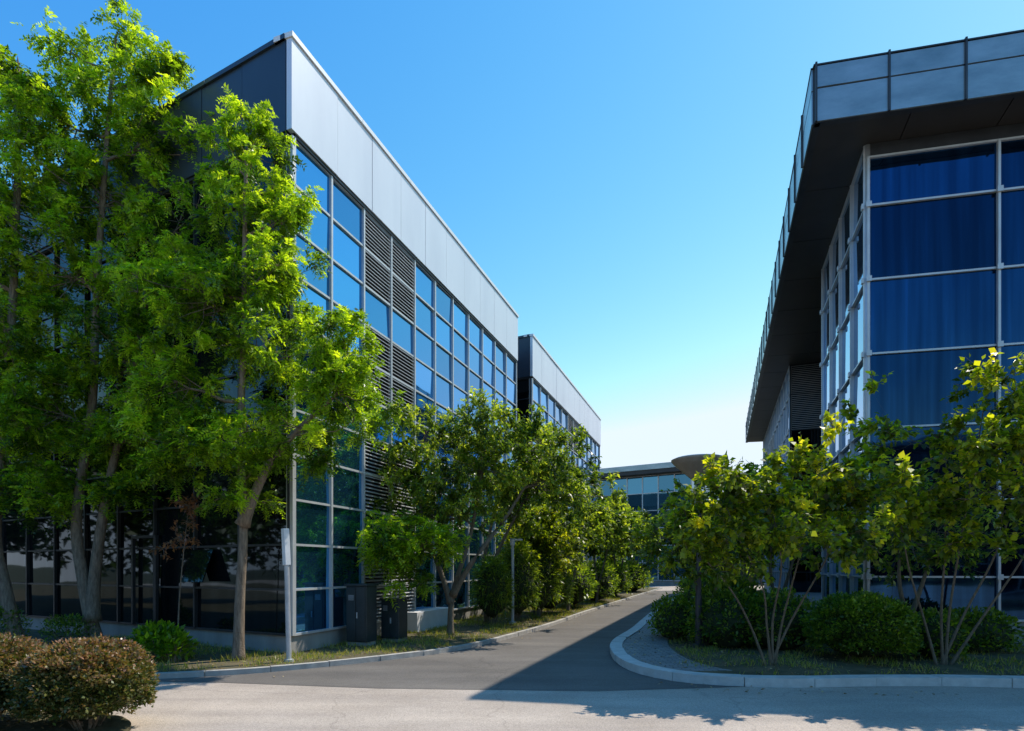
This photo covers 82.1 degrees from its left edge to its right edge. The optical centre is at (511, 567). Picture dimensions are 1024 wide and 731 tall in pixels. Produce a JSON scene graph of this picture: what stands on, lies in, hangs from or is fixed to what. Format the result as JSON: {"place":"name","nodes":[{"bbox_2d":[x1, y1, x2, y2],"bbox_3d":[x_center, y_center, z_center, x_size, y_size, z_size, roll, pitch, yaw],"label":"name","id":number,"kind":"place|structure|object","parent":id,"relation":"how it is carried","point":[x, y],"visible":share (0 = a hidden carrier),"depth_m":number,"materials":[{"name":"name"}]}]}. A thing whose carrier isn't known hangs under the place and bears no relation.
{"place":"outdoors","nodes":[
{"label":"outdoors","id":0,"kind":"place"},
{"bbox_2d":[0,711,130,730],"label":"verge","id":1,"kind":"structure","parent":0,"point":[117,723],"depth_m":6.53,"materials":[{"name":"green plant"}]},
{"bbox_2d":[0,631,47,720],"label":"clipped hedge bush","id":2,"kind":"object","parent":1,"relation":"on","point":[18,647],"visible":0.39,"depth_m":6.38,"materials":[{"name":"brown plant"}]},
{"bbox_2d":[1,710,117,730],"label":"fallen leaves","id":3,"kind":"object","parent":1,"relation":"on","point":[30,720],"visible":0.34,"depth_m":6.61,"materials":[{"name":"brown plant"}]},
{"bbox_2d":[1,632,159,729],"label":"clipped hedge bush","id":4,"kind":"object","parent":1,"relation":"on","point":[90,679],"visible":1,"depth_m":6.07,"materials":[{"name":"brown plant"}]},
{"bbox_2d":[0,587,657,671],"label":"verge","id":5,"kind":"structure","parent":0,"point":[228,664],"depth_m":12.79,"materials":[{"name":"green plant"}]},
{"bbox_2d":[0,44,114,636],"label":"locust tree","id":6,"kind":"object","parent":5,"relation":"on","point":[22,346],"visible":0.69,"depth_m":13.02,"materials":[{"name":"green plant"}]},
{"bbox_2d":[0,604,148,641],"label":"wall plants","id":7,"kind":"object","parent":5,"relation":"on","point":[70,621],"depth_m":13.04,"materials":[{"name":"green plant"}]},
{"bbox_2d":[0,0,226,637],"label":"locust tree","id":8,"kind":"object","parent":5,"relation":"on","point":[145,84],"visible":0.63,"depth_m":12.93,"materials":[{"name":"green plant"}]},
{"bbox_2d":[126,618,199,661],"bbox_3d":[-6.449,1.348,10.840,1.252,0.834,1.002,0,0,35],"label":"broadleaf shrub","id":9,"kind":"object","parent":5,"relation":"on","point":[163,637],"visible":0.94,"depth_m":10.71,"materials":[{"name":"green plant"}]},
{"bbox_2d":[149,489,204,624],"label":"withered sapling","id":10,"kind":"object","parent":5,"relation":"on","point":[193,502],"visible":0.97,"depth_m":11.49,"materials":[{"name":"brown plant"}]},
{"bbox_2d":[102,83,411,660],"bbox_3d":[-4.746,-3.525,11.002,5.339,10.556,3.557,0,0,-24],"label":"locust tree","id":11,"kind":"object","parent":5,"relation":"on","point":[334,376],"visible":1,"depth_m":10.71,"materials":[{"name":"green plant"}]},
{"bbox_2d":[281,528,293,661],"bbox_3d":[-4.090,0.504,10.752,0.196,2.454,0.186,0,0,39],"label":"marker post","id":12,"kind":"object","parent":5,"relation":"on","point":[285,538],"visible":0.89,"depth_m":10.71,"materials":[{"name":"metal"}]},
{"bbox_2d":[344,583,378,645],"bbox_3d":[-3.353,1.035,13.093,0.580,1.370,0.495,0,0,19],"label":"utility cabinet","id":13,"kind":"object","parent":5,"relation":"on","point":[361,613],"visible":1,"depth_m":12.90,"materials":[{"name":"metal"}]},
{"bbox_2d":[379,597,408,641],"bbox_3d":[-2.752,1.210,13.743,0.520,1.020,0.495,0,0,19],"label":"utility cabinet","id":14,"kind":"object","parent":5,"relation":"on","point":[393,623],"visible":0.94,"depth_m":13.56,"materials":[{"name":"metal"}]},
{"bbox_2d":[165,594,626,671],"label":"fallen leaves","id":15,"kind":"object","parent":5,"relation":"on","point":[385,643],"visible":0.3,"depth_m":12.86,"materials":[{"name":"brown plant"}]},
{"bbox_2d":[355,507,474,639],"bbox_3d":[-2.309,0.169,13.842,2.823,3.179,1.973,0,0,-22],"label":"young locust tree","id":16,"kind":"object","parent":5,"relation":"on","point":[394,548],"visible":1,"depth_m":13.46,"materials":[{"name":"green plant"}]},
{"bbox_2d":[407,607,447,631],"bbox_3d":[-2.396,1.440,16.646,0.550,0.520,2.200,0,0,19],"label":"side step","id":17,"kind":"object","parent":5,"relation":"on","point":[421,619],"visible":0.71,"depth_m":16.09,"materials":[{"name":"white paint"}]},
{"bbox_2d":[366,386,592,634],"bbox_3d":[-0.890,-1.350,15.070,6.061,6.202,3.309,0,0,0],"label":"cherry tree","id":18,"kind":"object","parent":5,"relation":"on","point":[517,442],"visible":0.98,"depth_m":14.63,"materials":[{"name":"green plant"}]},
{"bbox_2d":[509,538,521,623],"bbox_3d":[0.115,0.410,18.000,0.410,2.620,0.219,0,0,0],"label":"street lamp","id":19,"kind":"object","parent":5,"relation":"on","point":[512,542],"visible":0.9,"depth_m":17.96,"materials":[{"name":"metal"}]},
{"bbox_2d":[467,531,576,624],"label":"shrubs","id":20,"kind":"object","parent":5,"relation":"on","point":[537,583],"visible":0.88,"depth_m":18.41,"materials":[{"name":"green plant"}]},
{"bbox_2d":[494,504,588,616],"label":"cherry tree","id":21,"kind":"object","parent":5,"relation":"on","point":[540,536],"visible":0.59,"depth_m":19.91,"materials":[{"name":"green plant"}]},
{"bbox_2d":[471,420,626,623],"bbox_3d":[1.114,-1.379,18.287,5.030,6.264,3.192,0,0,0],"label":"cherry tree","id":22,"kind":"object","parent":5,"relation":"on","point":[524,499],"visible":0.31,"depth_m":18.15,"materials":[{"name":"green plant"}]},
{"bbox_2d":[515,479,625,610],"bbox_3d":[2.120,-0.967,23.058,4.265,5.450,3.802,0,0,0],"label":"cherry tree","id":23,"kind":"object","parent":5,"relation":"on","point":[601,523],"visible":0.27,"depth_m":22.74,"materials":[{"name":"green plant"}]},
{"bbox_2d":[559,486,651,602],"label":"cherry tree","id":24,"kind":"object","parent":5,"relation":"on","point":[618,518],"visible":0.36,"depth_m":28.19,"materials":[{"name":"green plant"}]},
{"bbox_2d":[563,558,652,606],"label":"undergrowth shrubs","id":25,"kind":"object","parent":5,"relation":"on","point":[618,578],"visible":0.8,"depth_m":29.15,"materials":[{"name":"green plant"}]},
{"bbox_2d":[583,501,655,596],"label":"cherry tree","id":26,"kind":"object","parent":5,"relation":"on","point":[625,541],"visible":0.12,"depth_m":34.80,"materials":[{"name":"green plant"}]},
{"bbox_2d":[600,510,663,561],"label":"cherry tree","id":27,"kind":"object","parent":5,"relation":"on","point":[658,538],"visible":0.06,"depth_m":42.34,"materials":[{"name":"green plant"}]},
{"bbox_2d":[156,591,744,690],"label":"side street","id":28,"kind":"structure","parent":0,"point":[573,654],"depth_m":10.47,"materials":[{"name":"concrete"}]},
{"bbox_2d":[0,0,1023,491],"label":"sky","id":29,"kind":"structure","parent":0,"point":[619,171],"materials":[{"name":"blue"}]},
{"bbox_2d":[41,682,1023,730],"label":"road","id":30,"kind":"structure","parent":0,"point":[198,706],"depth_m":7.46,"materials":[{"name":"concrete"}]},
{"bbox_2d":[660,681,1021,699],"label":"fallen leaves","id":31,"kind":"object","parent":30,"relation":"on","point":[822,691],"visible":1,"depth_m":8.41,"materials":[{"name":"brown plant"}]},
{"bbox_2d":[623,618,732,670],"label":"paved footpath","id":32,"kind":"structure","parent":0,"point":[650,651],"depth_m":11.71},
{"bbox_2d":[602,550,757,575],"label":"background trees","id":33,"kind":"object","parent":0,"point":[739,569],"visible":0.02,"depth_m":54.14,"materials":[{"name":"green plant"}]},
{"bbox_2d":[644,586,763,590],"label":"cross road","id":34,"kind":"structure","parent":0,"point":[667,588],"depth_m":52.44,"materials":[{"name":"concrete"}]},
{"bbox_2d":[792,429,820,591],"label":"glazing block end","id":35,"kind":"structure","parent":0,"point":[802,582],"depth_m":27.96,"materials":[{"name":"black glass"}]},
{"bbox_2d":[790,362,820,592],"bbox_3d":[14.293,-4.275,27.864,2.055,10.896,0.110,0,0,19],"label":"window frame","id":36,"kind":"structure","parent":35,"relation":"attached to","point":[799,429],"depth_m":28.09,"materials":[{"name":"grey metal"}]},
{"bbox_2d":[622,590,1023,675],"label":"verge","id":37,"kind":"structure","parent":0,"point":[854,668],"depth_m":10.39,"materials":[{"name":"green plant"}]},
{"bbox_2d":[672,566,714,605],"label":"undergrowth shrubs","id":38,"kind":"object","parent":37,"relation":"on","point":[686,592],"visible":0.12,"depth_m":22.88,"materials":[{"name":"green plant"}]},
{"bbox_2d":[671,454,723,647],"bbox_3d":[3.970,-0.320,12.500,1.134,4.040,1.134,0,0,0],"label":"street lamp","id":39,"kind":"object","parent":37,"relation":"on","point":[689,466],"visible":0.69,"depth_m":12.42,"materials":[{"name":"metal"}]},
{"bbox_2d":[629,476,773,642],"bbox_3d":[4.342,-0.212,13.219,3.291,3.949,2.890,0,0,0],"label":"tree","id":40,"kind":"object","parent":37,"relation":"on","point":[652,532],"visible":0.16,"depth_m":13.24,"materials":[{"name":"green plant"}]},
{"bbox_2d":[719,474,786,587],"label":"tree","id":41,"kind":"object","parent":37,"relation":"on","point":[746,562],"visible":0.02,"depth_m":20.46,"materials":[{"name":"green plant"}]},
{"bbox_2d":[621,410,921,665],"bbox_3d":[3.771,-0.263,8.960,4.156,4.054,2.550,0,0,0],"label":"lilac shrub","id":42,"kind":"object","parent":37,"relation":"on","point":[744,492],"visible":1,"depth_m":8.66,"materials":[{"name":"green plant"}]},
{"bbox_2d":[725,457,862,597],"bbox_3d":[6.416,-0.469,14.535,3.772,4.458,3.503,0,0,0],"label":"tree","id":43,"kind":"object","parent":37,"relation":"on","point":[770,554],"visible":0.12,"depth_m":14.75,"materials":[{"name":"green plant"}]},
{"bbox_2d":[625,620,1022,674],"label":"fallen leaves","id":44,"kind":"object","parent":37,"relation":"on","point":[792,651],"visible":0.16,"depth_m":10.76,"materials":[{"name":"plant"}]},
{"bbox_2d":[647,573,1023,658],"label":"undergrowth shrubs","id":45,"kind":"object","parent":37,"relation":"on","point":[725,624],"visible":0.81,"depth_m":12.04,"materials":[{"name":"green plant"}]},
{"bbox_2d":[799,587,925,659],"bbox_3d":[6.463,1.062,10.918,2.137,1.413,1.959,0,0,0],"label":"round box bush","id":46,"kind":"object","parent":37,"relation":"on","point":[865,624],"visible":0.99,"depth_m":10.40,"materials":[{"name":"green plant"}]},
{"bbox_2d":[796,458,1018,650],"bbox_3d":[7.971,-0.183,12.008,3.678,3.890,3.222,0,0,0],"label":"tree","id":47,"kind":"object","parent":37,"relation":"on","point":[900,557],"visible":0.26,"depth_m":11.82,"materials":[{"name":"green plant"}]},
{"bbox_2d":[840,347,1023,664],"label":"lilac shrub","id":48,"kind":"object","parent":37,"relation":"on","point":[955,505],"visible":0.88,"depth_m":8.70,"materials":[{"name":"green plant"}]},
{"label":"ground","id":49,"kind":"structure","parent":0,"visible":0},
{"bbox_2d":[154,587,661,678],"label":"kerb","id":50,"kind":"structure","parent":49,"relation":"on","point":[252,670],"depth_m":11.12,"materials":[{"name":"concrete"}]},
{"bbox_2d":[610,593,1023,687],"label":"kerb","id":51,"kind":"structure","parent":49,"relation":"on","point":[621,656],"depth_m":8.93,"materials":[{"name":"concrete"}]},
{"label":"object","id":52,"kind":"object","parent":49,"relation":"on","visible":0},
{"bbox_2d":[748,97,1023,441],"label":"soffit panels","id":53,"kind":"object","parent":52,"relation":"on","point":[838,150],"visible":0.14,"depth_m":15.98,"materials":[{"name":"grey metal"}]},
{"bbox_2d":[806,99,1012,360],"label":"roof slab","id":54,"kind":"structure","parent":53,"relation":"on","point":[899,139],"depth_m":12.98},
{"bbox_2d":[745,29,1023,430],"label":"fascia ribs","id":55,"kind":"object","parent":54,"relation":"attached to","point":[888,53],"visible":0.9,"depth_m":12.75,"materials":[{"name":"grey metal"}]},
{"bbox_2d":[746,69,819,442],"bbox_3d":[12.431,-10.310,29.201,0.140,1.210,34.702,0,0,19],"label":"roof fascia","id":56,"kind":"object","parent":55,"relation":"attached to","point":[811,147],"visible":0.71,"depth_m":17.26,"materials":[{"name":"black metal"}]},
{"bbox_2d":[746,70,812,439],"bbox_3d":[12.367,-10.310,29.227,0.077,1.190,34.696,0,0,19],"label":"fascia panels side","id":57,"kind":"object","parent":56,"relation":"attached to","point":[808,119],"visible":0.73,"depth_m":16.43,"materials":[{"name":"grey metal"}]},
{"bbox_2d":[814,56,1023,126],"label":"fascia backing front","id":58,"kind":"object","parent":55,"relation":"attached to","point":[926,108],"visible":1,"depth_m":12.44,"materials":[{"name":"black metal"}]},
{"bbox_2d":[817,32,1023,121],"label":"roof fascia","id":59,"kind":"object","parent":58,"relation":"attached to","point":[1004,75],"visible":1,"depth_m":12.35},
{"bbox_2d":[764,584,1023,644],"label":"plinth","id":60,"kind":"structure","parent":52,"relation":"on","point":[817,595],"depth_m":23.35,"materials":[{"name":"concrete"}]},
{"bbox_2d":[762,367,788,587],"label":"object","id":61,"kind":"object","parent":60,"relation":"on","point":[781,444],"visible":0.25,"depth_m":33.34,"materials":[{"name":"metal"}]},
{"bbox_2d":[765,372,788,589],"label":"glazing side","id":62,"kind":"structure","parent":60,"relation":"on","point":[782,458],"depth_m":31.64,"materials":[{"name":"blue glass"}]},
{"bbox_2d":[789,144,869,598],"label":"corner posts","id":63,"kind":"object","parent":60,"relation":"on","point":[867,149],"visible":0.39,"depth_m":13.48,"materials":[{"name":"metal"}]},
{"bbox_2d":[820,145,864,598],"bbox_3d":[9.105,-4.275,16.295,0.160,10.888,6.010,0,0,19],"label":"window frame","id":64,"kind":"object","parent":60,"relation":"on","point":[851,440],"visible":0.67,"depth_m":15.99,"materials":[{"name":"metal"}]},
{"bbox_2d":[824,164,862,596],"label":"glazing side","id":65,"kind":"structure","parent":60,"relation":"on","point":[858,307],"depth_m":15.71,"materials":[{"name":"blue glass"}]},
{"bbox_2d":[866,135,1023,621],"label":"mullions front","id":66,"kind":"object","parent":60,"relation":"on","point":[999,344],"visible":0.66,"depth_m":13.04,"materials":[{"name":"metal"}]},
{"bbox_2d":[870,139,1023,619],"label":"glazing front","id":67,"kind":"structure","parent":66,"relation":"attached to","point":[942,310],"depth_m":13.18,"materials":[{"name":"blue glass"}]},
{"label":"mullions","id":68,"kind":"object","parent":60,"relation":"on","visible":0},
{"bbox_2d":[792,364,820,428],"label":"louvre backing block end","id":69,"kind":"structure","parent":68,"relation":"attached to","point":[810,396],"depth_m":28.00,"materials":[{"name":"black metal"}]},
{"bbox_2d":[791,363,820,429],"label":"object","id":70,"kind":"structure","parent":69,"relation":"attached to","point":[806,396],"depth_m":27.95,"materials":[{"name":"metal"}]},
{"bbox_2d":[862,123,1023,166],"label":"lintel band","id":71,"kind":"object","parent":52,"relation":"attached to","point":[961,137],"visible":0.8,"depth_m":13.12,"materials":[{"name":"grey metal"}]},
{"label":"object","id":72,"kind":"object","parent":49,"relation":"on","visible":0},
{"bbox_2d":[0,607,505,652],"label":"plinth","id":73,"kind":"structure","parent":72,"relation":"on","point":[305,642],"depth_m":12.86,"materials":[{"name":"concrete"}]},
{"bbox_2d":[0,135,289,635],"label":"mullions front","id":74,"kind":"object","parent":73,"relation":"on","point":[55,584],"visible":0.29,"depth_m":14.05,"materials":[{"name":"grey metal"}]},
{"bbox_2d":[4,148,285,633],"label":"glazing front","id":75,"kind":"structure","parent":74,"relation":"attached to","point":[264,610],"depth_m":13.46,"materials":[{"name":"black glass"}]},
{"bbox_2d":[131,535,158,623],"bbox_3d":[-8.650,0.290,13.837,0.960,2.100,0.075,0,0,27],"label":"door frame","id":76,"kind":"object","parent":74,"relation":"attached to","point":[133,580],"visible":0.88,"depth_m":13.88,"materials":[{"name":"black metal"}]},
{"bbox_2d":[181,549,213,581],"bbox_3d":[-6.822,-0.050,12.756,0.700,0.700,0.290,0,0,27],"label":"open awning window","id":77,"kind":"structure","parent":74,"relation":"attached to","point":[197,566],"depth_m":12.73,"materials":[{"name":"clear glass"}]},
{"bbox_2d":[9,133,516,361],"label":"shadow gap trim","id":78,"kind":"structure","parent":74,"relation":"on","point":[314,156],"depth_m":14.54,"materials":[{"name":"black metal"}]},
{"bbox_2d":[28,131,289,255],"bbox_3d":[-14.181,-9.565,16.812,22.001,1.800,0.190,0,0,27],"label":"fascia backing front","id":79,"kind":"object","parent":78,"relation":"on","point":[176,184],"visible":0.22,"depth_m":13.13,"materials":[{"name":"black metal"}]},
{"bbox_2d":[0,40,286,267],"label":"parapet wall","id":80,"kind":"structure","parent":79,"relation":"attached to","point":[259,78],"depth_m":12.60,"materials":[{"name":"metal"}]},
{"bbox_2d":[28,33,286,184],"bbox_3d":[-14.151,-10.518,16.870,21.985,0.095,0.460,0,0,27],"label":"roof edge trim","id":81,"kind":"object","parent":79,"relation":"on","point":[230,67],"visible":0.12,"depth_m":12.43,"materials":[{"name":"metal"}]},
{"bbox_2d":[287,37,517,360],"bbox_3d":[-2.104,-9.565,18.111,0.125,1.790,13.796,0,0,19],"label":"fascia panels side","id":82,"kind":"object","parent":78,"relation":"on","point":[326,127],"visible":1,"depth_m":14.71,"materials":[{"name":"metal"}]},
{"bbox_2d":[290,133,490,333],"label":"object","id":83,"kind":"object","parent":82,"relation":"attached to","point":[381,222],"visible":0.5,"depth_m":14.79,"materials":[{"name":"grey metal"}]},
{"bbox_2d":[273,30,518,317],"bbox_3d":[-2.233,-10.520,18.143,0.460,0.100,13.815,0,0,19],"label":"coping side","id":84,"kind":"object","parent":83,"relation":"on","point":[297,40],"visible":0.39,"depth_m":14.47,"materials":[{"name":"metal"}]},
{"bbox_2d":[286,135,295,635],"bbox_3d":[-4.411,-3.624,11.737,0.160,9.948,0.100,0,0,19],"label":"corner post","id":85,"kind":"object","parent":73,"relation":"on","point":[293,541],"visible":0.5,"depth_m":11.69,"materials":[{"name":"metal"}]},
{"bbox_2d":[296,141,516,635],"bbox_3d":[-2.128,-3.630,18.185,0.110,9.986,13.736,0,0,19],"label":"window frame","id":86,"kind":"object","parent":73,"relation":"on","point":[363,473],"visible":0.35,"depth_m":15.22,"materials":[{"name":"metal"}]},
{"bbox_2d":[365,215,411,618],"bbox_3d":[-3.220,-3.630,15.273,0.030,9.940,2.488,0,0,19],"label":"louver","id":87,"kind":"object","parent":86,"relation":"attached to","point":[385,394],"visible":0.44,"depth_m":15.08,"materials":[{"name":"grey metal"}]},
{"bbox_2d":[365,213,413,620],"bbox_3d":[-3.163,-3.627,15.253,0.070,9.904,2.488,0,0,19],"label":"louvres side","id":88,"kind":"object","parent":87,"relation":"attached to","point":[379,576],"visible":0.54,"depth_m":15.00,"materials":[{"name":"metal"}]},
{"bbox_2d":[296,145,514,632],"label":"glazing side","id":89,"kind":"structure","parent":86,"relation":"attached to","point":[312,568],"depth_m":13.75,"materials":[{"name":"blue glass"}]},
{"bbox_2d":[515,363,515,462],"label":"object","id":90,"kind":"object","parent":73,"relation":"on","point":[515,391],"visible":0.08,"depth_m":24.60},
{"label":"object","id":91,"kind":"object","parent":49,"relation":"on","visible":0},
{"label":"plinth","id":92,"kind":"object","parent":91,"relation":"on","visible":0},
{"bbox_2d":[517,378,530,498],"bbox_3d":[-7.137,-3.630,30.820,18.051,9.982,0.110,0,0,27],"label":"mullions front","id":93,"kind":"object","parent":92,"relation":"on","point":[526,399],"visible":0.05,"depth_m":26.62,"materials":[{"name":"grey metal"}]},
{"bbox_2d":[517,379,528,515],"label":"glazing front","id":94,"kind":"structure","parent":93,"relation":"attached to","point":[523,393],"depth_m":26.87,"materials":[{"name":"black glass"}]},
{"bbox_2d":[517,377,599,446],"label":"shadow gap trim","id":95,"kind":"structure","parent":93,"relation":"on","point":[557,403],"depth_m":30.01,"materials":[{"name":"black metal"}]},
{"bbox_2d":[530,336,600,445],"bbox_3d":[3.559,-9.565,34.151,0.123,1.790,16.117,0,0,19],"label":"fascia panels side","id":96,"kind":"object","parent":95,"relation":"on","point":[548,376],"visible":0.98,"depth_m":31.37,"materials":[{"name":"metal"}]},
{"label":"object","id":97,"kind":"object","parent":96,"relation":"attached to","visible":0},
{"bbox_2d":[524,334,600,419],"bbox_3d":[3.431,-10.520,34.183,0.460,0.100,16.135,0,0,19],"label":"coping side","id":98,"kind":"object","parent":97,"relation":"on","point":[550,356],"visible":0.39,"depth_m":30.84,"materials":[{"name":"metal"}]},
{"bbox_2d":[529,378,532,505],"bbox_3d":[0.868,-3.624,26.683,0.160,9.948,0.100,0,0,19],"label":"corner post","id":99,"kind":"object","parent":92,"relation":"on","point":[531,401],"visible":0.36,"depth_m":26.62,"materials":[{"name":"metal"}]},
{"bbox_2d":[533,380,599,562],"bbox_3d":[3.536,-3.630,34.226,0.110,9.986,16.056,0,0,19],"label":"window frame","id":100,"kind":"object","parent":92,"relation":"on","point":[554,417],"visible":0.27,"depth_m":32.93,"materials":[{"name":"metal"}]},
{"bbox_2d":[533,382,598,566],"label":"glazing side","id":101,"kind":"structure","parent":100,"relation":"attached to","point":[544,402],"depth_m":31.68,"materials":[{"name":"blue glass"}]},
{"bbox_2d":[568,417,576,451],"bbox_3d":[3.480,-4.985,34.245,0.030,7.229,2.667,0,0,19],"label":"louver","id":102,"kind":"object","parent":100,"relation":"attached to","point":[571,433],"visible":0.15,"depth_m":34.02,"materials":[{"name":"grey metal"}]},
{"bbox_2d":[568,416,577,452],"bbox_3d":[3.536,-4.982,34.226,0.070,7.193,2.667,0,0,19],"label":"louvres side","id":103,"kind":"object","parent":100,"relation":"attached to","point":[570,431],"visible":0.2,"depth_m":33.82,"materials":[{"name":"metal"}]},
{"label":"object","id":104,"kind":"object","parent":49,"relation":"on","visible":0},
{"bbox_2d":[600,467,718,482],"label":"eaves slab","id":105,"kind":"structure","parent":104,"relation":"on","point":[648,472],"depth_m":60.50,"materials":[{"name":"grey concrete"}]},
{"bbox_2d":[600,462,722,475],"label":"roof fascia","id":106,"kind":"structure","parent":105,"relation":"attached to","point":[641,467],"depth_m":60.56,"materials":[{"name":"grey metal"}]},
{"bbox_2d":[646,581,682,585],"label":"plinth","id":107,"kind":"structure","parent":104,"relation":"on","point":[669,583],"depth_m":60.36,"materials":[{"name":"concrete"}]},
{"bbox_2d":[600,473,691,580],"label":"mullions","id":108,"kind":"object","parent":107,"relation":"on","point":[658,492],"visible":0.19,"depth_m":60.91,"materials":[{"name":"metal"}]},
{"bbox_2d":[600,473,690,579],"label":"glazing","id":109,"kind":"structure","parent":108,"relation":"attached to","point":[650,485],"depth_m":61.13,"materials":[{"name":"teal glass"}]},
{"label":"fascia backing front","id":110,"kind":"object","parent":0,"visible":0},
{"bbox_2d":[517,337,529,378],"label":"parapet wall","id":111,"kind":"structure","parent":110,"relation":"attached to","point":[523,366],"depth_m":26.73,"materials":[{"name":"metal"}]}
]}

